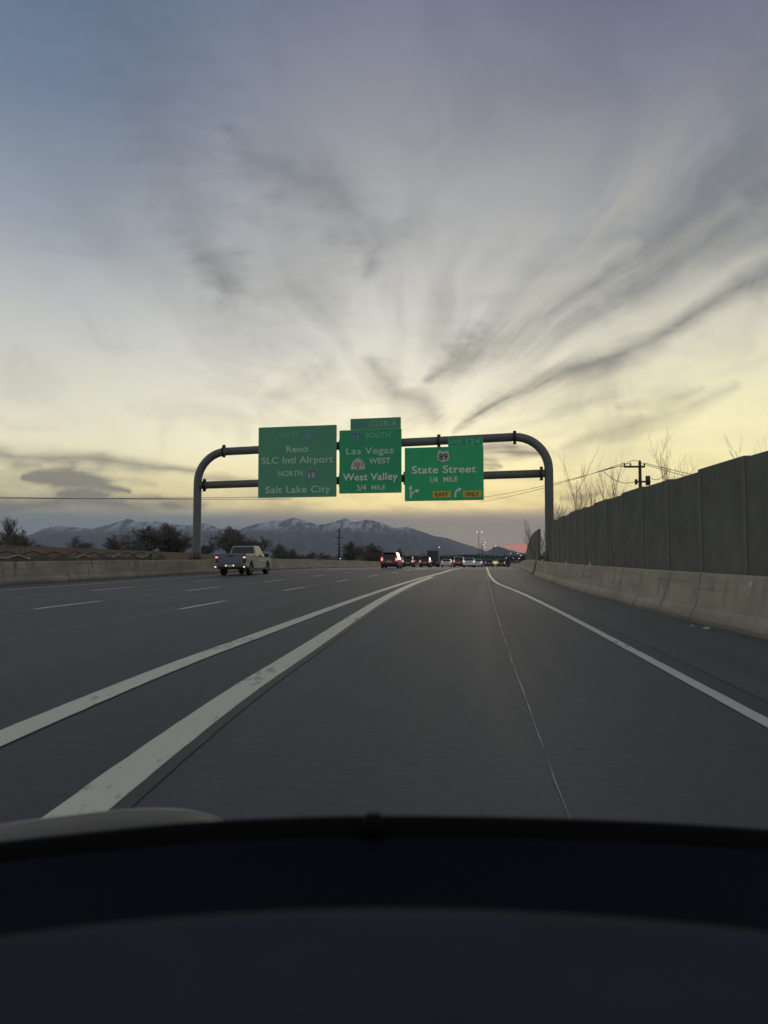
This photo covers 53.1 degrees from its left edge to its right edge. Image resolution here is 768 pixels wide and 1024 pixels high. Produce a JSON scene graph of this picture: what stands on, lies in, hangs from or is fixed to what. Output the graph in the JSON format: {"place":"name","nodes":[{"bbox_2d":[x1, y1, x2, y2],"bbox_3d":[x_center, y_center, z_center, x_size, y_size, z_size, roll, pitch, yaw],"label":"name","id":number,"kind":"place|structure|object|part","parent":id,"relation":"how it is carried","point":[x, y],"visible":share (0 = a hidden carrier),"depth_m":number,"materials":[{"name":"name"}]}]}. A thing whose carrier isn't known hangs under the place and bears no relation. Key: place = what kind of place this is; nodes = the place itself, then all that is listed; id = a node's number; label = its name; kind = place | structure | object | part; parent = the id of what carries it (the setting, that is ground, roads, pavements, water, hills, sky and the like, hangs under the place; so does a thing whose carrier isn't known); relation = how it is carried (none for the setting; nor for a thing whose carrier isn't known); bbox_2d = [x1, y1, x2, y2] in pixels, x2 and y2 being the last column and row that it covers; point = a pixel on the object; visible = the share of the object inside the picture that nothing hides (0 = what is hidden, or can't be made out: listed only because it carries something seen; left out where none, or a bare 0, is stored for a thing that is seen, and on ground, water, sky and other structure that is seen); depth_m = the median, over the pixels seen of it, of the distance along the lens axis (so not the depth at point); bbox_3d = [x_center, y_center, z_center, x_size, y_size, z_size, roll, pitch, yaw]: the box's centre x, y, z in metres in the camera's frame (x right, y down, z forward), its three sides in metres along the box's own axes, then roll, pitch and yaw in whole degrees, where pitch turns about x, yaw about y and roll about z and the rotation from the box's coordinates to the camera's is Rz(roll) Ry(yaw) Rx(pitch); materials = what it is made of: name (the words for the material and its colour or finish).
{"place":"outdoors","nodes":[
{"label":"outdoors","id":0,"kind":"place"},
{"bbox_2d":[1,497,225,499],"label":"power line","id":1,"kind":"object","parent":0,"point":[96,498],"visible":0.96,"depth_m":153.12,"materials":[{"name":"black metal"}]},
{"bbox_2d":[0,497,246,498],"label":"power line","id":2,"kind":"object","parent":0,"point":[111,498],"visible":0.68,"depth_m":157.00,"materials":[{"name":"black metal"}]},
{"bbox_2d":[4,518,542,555],"bbox_3d":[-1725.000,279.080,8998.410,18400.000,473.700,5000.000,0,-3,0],"label":"mountains","id":3,"kind":"structure","parent":0,"point":[302,537],"depth_m":8692.07,"materials":[{"name":"stone"}]},
{"bbox_2d":[0,570,767,828],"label":"road","id":4,"kind":"structure","parent":0,"point":[411,701],"depth_m":6.57,"materials":[{"name":"grey asphalt"}]},
{"bbox_2d":[36,601,98,608],"bbox_3d":[-8.178,2.418,20.097,0.148,0.001,3.342,0,-3,7],"label":"road marking","id":5,"kind":"object","parent":4,"relation":"on","point":[65,605],"visible":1,"depth_m":19.73,"materials":[{"name":"white paint"}]},
{"bbox_2d":[9,570,290,589],"bbox_3d":[-13.623,3.062,30.901,0.489,0.095,82.894,0,-3,8],"label":"road marking","id":6,"kind":"object","parent":4,"relation":"on","point":[123,581],"visible":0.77,"depth_m":36.46,"materials":[{"name":"white paint"}]},
{"bbox_2d":[1,570,366,612],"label":"road marking","id":7,"kind":"object","parent":4,"relation":"on","point":[152,594],"visible":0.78,"depth_m":23.81,"materials":[{"name":"white paint"}]},
{"bbox_2d":[180,601,224,608],"bbox_3d":[-4.675,2.418,20.096,0.146,0.001,3.341,0,-3,7],"label":"road marking","id":8,"kind":"object","parent":4,"relation":"on","point":[202,605],"visible":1,"depth_m":19.93,"materials":[{"name":"white paint"}]},
{"bbox_2d":[1,570,406,640],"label":"road marking","id":9,"kind":"object","parent":4,"relation":"on","point":[151,613],"visible":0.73,"depth_m":15.98,"materials":[{"name":"white paint"}]},
{"bbox_2d":[0,576,428,745],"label":"road marking","id":10,"kind":"object","parent":4,"relation":"on","point":[22,728],"visible":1,"depth_m":7.62,"materials":[{"name":"paint"}]},
{"bbox_2d":[42,577,432,817],"bbox_3d":[-0.361,1.887,10.465,1.862,0.029,71.186,0,-3,4],"label":"road marking","id":11,"kind":"object","parent":4,"relation":"on","point":[107,790],"visible":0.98,"depth_m":5.40,"materials":[{"name":"paint"}]},
{"bbox_2d":[214,546,271,574],"bbox_3d":[-9.439,3.273,52.121,2.620,1.930,6.080,0,-3,8],"label":"pickup truck","id":12,"kind":"object","parent":4,"relation":"on","point":[241,559],"visible":1,"depth_m":50.31,"materials":[{"name":"silver metal"}]},
{"bbox_3d":[-9.496,2.661,51.751,1.714,0.610,0.129,0,-3,8],"label":"rear window","id":13,"kind":"part","parent":12,"relation":"part of","materials":[{"name":"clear glass"}]},
{"bbox_2d":[108,577,434,810],"bbox_3d":[-0.197,1.889,10.465,1.728,0.029,71.177,0,-3,4],"label":"road marking","id":14,"kind":"object","parent":4,"relation":"on","point":[130,799],"visible":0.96,"depth_m":5.52,"materials":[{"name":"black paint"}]},
{"bbox_2d":[0,808,767,1023],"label":"car","id":15,"kind":"object","parent":4,"relation":"on","point":[153,916],"visible":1,"depth_m":0.49,"materials":[{"name":"black plastic"}]},
{"bbox_2d":[487,576,569,817],"bbox_3d":[5.015,3.368,36.379,0.166,0.092,71.575,0,-3,7],"label":"road joint","id":16,"kind":"object","parent":4,"relation":"on","point":[529,707],"visible":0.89,"depth_m":6.55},
{"bbox_2d":[487,570,767,726],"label":"road marking","id":17,"kind":"object","parent":4,"relation":"on","point":[743,709],"visible":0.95,"depth_m":8.34,"materials":[{"name":"white paint"}]},
{"bbox_2d":[0,0,767,552],"label":"sky","id":18,"kind":"structure","parent":0,"point":[222,222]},
{"bbox_2d":[268,556,515,566],"bbox_3d":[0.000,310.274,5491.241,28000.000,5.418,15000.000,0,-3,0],"label":"ground","id":19,"kind":"structure","parent":0,"point":[417,565],"depth_m":467.79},
{"bbox_2d":[0,530,19,545],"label":"dark tree","id":20,"kind":"object","parent":19,"relation":"on","point":[4,536],"visible":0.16,"depth_m":129.09,"materials":[{"name":"green plant"}]},
{"bbox_2d":[0,515,27,545],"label":"dark tree","id":21,"kind":"object","parent":19,"relation":"on","point":[11,534],"visible":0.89,"depth_m":119.71,"materials":[{"name":"green plant"}]},
{"bbox_2d":[13,530,53,546],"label":"dark tree","id":22,"kind":"object","parent":19,"relation":"on","point":[27,543],"visible":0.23,"depth_m":133.44,"materials":[{"name":"green plant"}]},
{"bbox_2d":[0,560,139,584],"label":"concrete barrier","id":23,"kind":"object","parent":19,"relation":"on","point":[22,572],"visible":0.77,"depth_m":38.07,"materials":[{"name":"grey concrete"}]},
{"bbox_2d":[63,535,97,548],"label":"dark tree","id":24,"kind":"object","parent":19,"relation":"on","point":[83,545],"visible":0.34,"depth_m":189.84,"materials":[{"name":"green plant"}]},
{"bbox_2d":[103,534,134,550],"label":"dark tree","id":25,"kind":"object","parent":19,"relation":"on","point":[110,545],"visible":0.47,"depth_m":182.82,"materials":[{"name":"green plant"}]},
{"bbox_2d":[0,545,272,559],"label":"retaining wall","id":26,"kind":"structure","parent":19,"relation":"on","point":[167,555],"depth_m":52.32,"materials":[{"name":"grey concrete"}]},
{"bbox_2d":[112,524,167,550],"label":"dark tree","id":27,"kind":"object","parent":19,"relation":"on","point":[148,538],"visible":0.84,"depth_m":173.32,"materials":[{"name":"green plant"}]},
{"bbox_2d":[149,521,185,552],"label":"dark tree","id":28,"kind":"object","parent":19,"relation":"on","point":[164,528],"visible":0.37,"depth_m":177.15,"materials":[{"name":"green plant"}]},
{"bbox_2d":[154,527,203,552],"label":"dark tree","id":29,"kind":"object","parent":19,"relation":"on","point":[184,541],"visible":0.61,"depth_m":176.98,"materials":[{"name":"green plant"}]},
{"bbox_2d":[191,541,219,553],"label":"dark tree","id":30,"kind":"object","parent":19,"relation":"on","point":[205,549],"visible":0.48,"depth_m":200.21,"materials":[{"name":"green plant"}]},
{"bbox_2d":[204,525,249,552],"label":"dark tree","id":31,"kind":"object","parent":19,"relation":"on","point":[228,537],"visible":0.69,"depth_m":193.07,"materials":[{"name":"green plant"}]},
{"bbox_2d":[225,531,259,552],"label":"dark tree","id":32,"kind":"object","parent":19,"relation":"on","point":[250,540],"visible":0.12,"depth_m":204.25,"materials":[{"name":"green plant"}]},
{"bbox_2d":[243,536,273,553],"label":"dark tree","id":33,"kind":"object","parent":19,"relation":"on","point":[264,544],"visible":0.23,"depth_m":201.05,"materials":[{"name":"green plant"}]},
{"bbox_2d":[266,543,290,558],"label":"dark tree","id":34,"kind":"object","parent":19,"relation":"on","point":[278,551],"visible":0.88,"depth_m":238.31,"materials":[{"name":"green plant"}]},
{"bbox_2d":[289,548,306,558],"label":"dark tree","id":35,"kind":"object","parent":19,"relation":"on","point":[293,553],"visible":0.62,"depth_m":248.27,"materials":[{"name":"green plant"}]},
{"bbox_2d":[303,550,317,558],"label":"dark tree","id":36,"kind":"object","parent":19,"relation":"on","point":[308,556],"visible":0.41,"depth_m":259.83,"materials":[{"name":"green plant"}]},
{"bbox_2d":[316,551,331,559],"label":"dark tree","id":37,"kind":"object","parent":19,"relation":"on","point":[322,556],"visible":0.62,"depth_m":264.06,"materials":[{"name":"green plant"}]},
{"bbox_2d":[253,559,416,570],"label":"concrete barrier","id":38,"kind":"object","parent":19,"relation":"on","point":[277,564],"visible":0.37,"depth_m":89.04,"materials":[{"name":"grey concrete"}]},
{"bbox_2d":[335,528,342,559],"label":"utility pole","id":39,"kind":"object","parent":19,"relation":"on","point":[338,537],"visible":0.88,"depth_m":209.68,"materials":[{"name":"grey metal"}]},
{"bbox_2d":[340,541,368,560],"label":"dark tree","id":40,"kind":"object","parent":19,"relation":"on","point":[350,548],"visible":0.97,"depth_m":214.20,"materials":[{"name":"green plant"}]},
{"bbox_2d":[213,553,525,563],"bbox_3d":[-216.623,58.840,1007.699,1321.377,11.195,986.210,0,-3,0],"label":"wood","id":41,"kind":"object","parent":19,"relation":"on","point":[335,557],"visible":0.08,"depth_m":749.87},
{"bbox_2d":[355,542,383,560],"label":"dark tree","id":42,"kind":"object","parent":19,"relation":"on","point":[370,556],"visible":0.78,"depth_m":223.37,"materials":[{"name":"green plant"}]},
{"bbox_2d":[372,547,385,561],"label":"dark tree","id":43,"kind":"object","parent":19,"relation":"on","point":[378,559],"visible":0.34,"depth_m":232.66,"materials":[{"name":"green plant"}]},
{"bbox_2d":[395,548,414,560],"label":"dark tree","id":44,"kind":"object","parent":19,"relation":"on","point":[400,552],"visible":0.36,"depth_m":257.98,"materials":[{"name":"green plant"}]},
{"bbox_2d":[400,556,542,566],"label":"overpass","id":45,"kind":"object","parent":19,"relation":"on","point":[452,557],"visible":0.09,"depth_m":325.21,"materials":[{"name":"concrete"}]},
{"bbox_2d":[471,557,506,566],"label":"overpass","id":46,"kind":"object","parent":19,"relation":"on","point":[493,559],"visible":0.45,"depth_m":239.47,"materials":[{"name":"green"}]},
{"bbox_2d":[509,560,538,573],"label":"concrete barrier","id":47,"kind":"object","parent":19,"relation":"on","point":[528,565],"visible":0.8,"depth_m":67.59,"materials":[{"name":"grey concrete"}]},
{"bbox_2d":[526,529,540,560],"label":"noise wall","id":48,"kind":"structure","parent":19,"relation":"on","point":[536,539],"depth_m":64.40,"materials":[{"name":"grey concrete"}]},
{"bbox_2d":[523,518,544,558],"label":"bare tree","id":49,"kind":"object","parent":19,"relation":"on","point":[542,541],"visible":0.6,"depth_m":66.23,"materials":[{"name":"beige plant"}]},
{"bbox_2d":[543,551,550,561],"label":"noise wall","id":50,"kind":"structure","parent":19,"relation":"on","point":[549,556],"depth_m":51.36,"materials":[{"name":"grey concrete"}]},
{"bbox_2d":[544,495,584,520],"bbox_3d":[12.398,1.538,51.501,3.212,5.949,2.139,3,-4,-44],"label":"bare tree","id":51,"kind":"object","parent":19,"relation":"on","point":[561,509],"visible":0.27,"depth_m":51.12,"materials":[{"name":"beige plant"}]},
{"bbox_2d":[563,449,611,509],"bbox_3d":[11.967,0.109,45.557,3.120,8.125,2.505,0,-3,2],"label":"bare tree","id":52,"kind":"object","parent":19,"relation":"on","point":[568,480],"visible":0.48,"depth_m":45.24,"materials":[{"name":"beige plant"}]},
{"bbox_2d":[590,454,627,501],"bbox_3d":[13.715,0.193,47.054,2.505,8.125,3.120,-1,-3,18],"label":"bare tree","id":53,"kind":"object","parent":19,"relation":"on","point":[614,489],"visible":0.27,"depth_m":46.81,"materials":[{"name":"beige plant"}]},
{"bbox_2d":[601,460,669,486],"bbox_3d":[19.299,0.492,58.653,5.130,8.746,1.940,-1,-3,12],"label":"utility pole","id":54,"kind":"object","parent":19,"relation":"on","point":[647,478],"visible":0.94,"depth_m":58.12,"materials":[{"name":"brown wood"}]},
{"bbox_2d":[482,463,622,501],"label":"power line","id":55,"kind":"object","parent":54,"relation":"attached to","point":[556,484],"visible":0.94,"depth_m":71.36,"materials":[{"name":"black metal"}]},
{"bbox_2d":[487,463,628,496],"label":"power line","id":56,"kind":"object","parent":54,"relation":"attached to","point":[554,483],"visible":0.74,"depth_m":72.37,"materials":[{"name":"black metal"}]},
{"bbox_2d":[533,559,767,639],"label":"concrete barrier","id":57,"kind":"object","parent":19,"relation":"on","point":[737,603],"visible":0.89,"depth_m":16.11,"materials":[{"name":"white concrete"}]},
{"bbox_2d":[550,451,767,575],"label":"noise wall","id":58,"kind":"structure","parent":19,"relation":"on","point":[712,519],"depth_m":17.57,"materials":[{"name":"grey concrete"}]},
{"bbox_2d":[649,426,696,483],"bbox_3d":[17.545,-0.499,46.836,2.795,9.475,3.333,3,-4,-43],"label":"bare tree","id":59,"kind":"object","parent":19,"relation":"on","point":[669,476],"visible":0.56,"depth_m":46.85,"materials":[{"name":"beige plant"}]},
{"bbox_2d":[724,436,764,457],"bbox_3d":[14.674,0.041,30.228,2.447,6.510,1.317,1,-3,-9],"label":"bare tree","id":60,"kind":"object","parent":19,"relation":"on","point":[741,447],"visible":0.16,"depth_m":30.52,"materials":[{"name":"beige plant"}]},
{"bbox_2d":[279,565,522,569],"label":"road","id":61,"kind":"structure","parent":0,"point":[448,568],"depth_m":83.94,"materials":[{"name":"grey asphalt"}]},
{"bbox_2d":[381,552,402,568],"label":"suv","id":62,"kind":"object","parent":61,"relation":"on","point":[391,559],"visible":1,"depth_m":80.69,"materials":[{"name":"red paint"}]},
{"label":"rear window","id":63,"kind":"part","parent":62,"relation":"part of","materials":[{"name":"black glass"}]},
{"bbox_2d":[402,557,414,566],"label":"suv","id":64,"kind":"object","parent":61,"relation":"on","point":[408,561],"visible":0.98,"depth_m":127.59,"materials":[{"name":"black paint"}]},
{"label":"rear window","id":65,"kind":"part","parent":64,"relation":"part of","materials":[{"name":"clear glass"}]},
{"bbox_2d":[419,557,431,566],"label":"suv","id":66,"kind":"object","parent":61,"relation":"on","point":[425,561],"visible":0.97,"depth_m":129.58,"materials":[{"name":"black paint"}]},
{"bbox_2d":[427,551,439,566],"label":"box truck","id":67,"kind":"object","parent":61,"relation":"on","point":[434,556],"visible":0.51,"depth_m":155.62,"materials":[{"name":"black paint"}]},
{"bbox_2d":[441,559,452,566],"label":"sedan car","id":68,"kind":"object","parent":61,"relation":"on","point":[446,562],"visible":0.97,"depth_m":135.48,"materials":[{"name":"white paint"}]},
{"bbox_2d":[429,567,465,576],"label":"road marking","id":69,"kind":"object","parent":61,"relation":"on","point":[443,572],"visible":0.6,"depth_m":58.42,"materials":[{"name":"white paint"}]},
{"bbox_2d":[453,557,463,566],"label":"suv","id":70,"kind":"object","parent":61,"relation":"on","point":[457,561],"visible":0.59,"depth_m":125.57,"materials":[{"name":"grey paint"}]},
{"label":"rear window","id":71,"kind":"part","parent":70,"relation":"part of","materials":[{"name":"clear glass"}]},
{"bbox_2d":[462,558,475,566],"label":"sedan car","id":72,"kind":"object","parent":61,"relation":"on","point":[468,561],"visible":0.96,"depth_m":115.52,"materials":[{"name":"white paint"}]},
{"bbox_2d":[472,559,482,566],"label":"sedan car","id":73,"kind":"object","parent":61,"relation":"on","point":[478,562],"visible":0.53,"depth_m":139.45,"materials":[{"name":"white paint"}]},
{"bbox_2d":[485,560,493,566],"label":"sedan car","id":74,"kind":"object","parent":61,"relation":"on","point":[489,562],"visible":1,"depth_m":162.41,"materials":[{"name":"black paint"}]},
{"bbox_2d":[496,560,504,566],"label":"suv","id":75,"kind":"object","parent":61,"relation":"on","point":[500,562],"visible":1,"depth_m":182.42,"materials":[{"name":"black paint"}]},
{"bbox_2d":[468,546,525,555],"bbox_3d":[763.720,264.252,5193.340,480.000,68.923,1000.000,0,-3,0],"label":"hill","id":76,"kind":"structure","parent":0,"point":[498,550],"depth_m":4901.19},
{"bbox_2d":[492,570,767,701],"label":"road shoulder","id":77,"kind":"object","parent":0,"point":[738,660],"visible":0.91,"depth_m":12.27},
{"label":"road","id":78,"kind":"structure","parent":0,"visible":0},
{"bbox_2d":[0,551,191,561],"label":"median fence","id":79,"kind":"object","parent":78,"relation":"on","point":[41,557],"visible":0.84,"depth_m":44.48,"materials":[{"name":"grey"}]},
{"bbox_2d":[136,560,245,576],"bbox_3d":[-13.909,4.090,56.108,1.887,1.214,21.036,0,-3,9],"label":"concrete barrier","id":80,"kind":"object","parent":78,"relation":"on","point":[147,568],"visible":0.47,"depth_m":51.12,"materials":[{"name":"grey concrete"}]},
{"bbox_2d":[187,431,553,561],"bbox_3d":[-1.399,-0.567,55.367,26.990,9.895,1.000,-1,-3,12],"label":"sign gantry","id":81,"kind":"object","parent":80,"relation":"on","point":[546,472],"visible":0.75,"depth_m":54.32,"materials":[{"name":"metal"}]},
{"bbox_2d":[258,425,336,497],"bbox_3d":[-6.275,-3.642,56.034,5.950,5.190,0.477,-1,-3,12],"label":"guide sign","id":82,"kind":"object","parent":81,"relation":"attached to","point":[297,461],"visible":1,"depth_m":55.82,"materials":[{"name":"metal"}]},
{"bbox_2d":[339,417,401,493],"bbox_3d":[-0.944,-4.001,54.898,4.540,5.360,0.477,-1,-3,12],"label":"guide sign","id":83,"kind":"object","parent":81,"relation":"attached to","point":[370,460],"visible":1,"depth_m":54.68,"materials":[{"name":"metal"}]},
{"bbox_2d":[405,436,483,500],"bbox_3d":[4.198,-2.977,53.730,5.520,4.405,0.469,-1,-3,12],"label":"guide sign","id":84,"kind":"object","parent":81,"relation":"attached to","point":[453,470],"visible":1,"depth_m":53.47,"materials":[{"name":"metal"}]}
]}

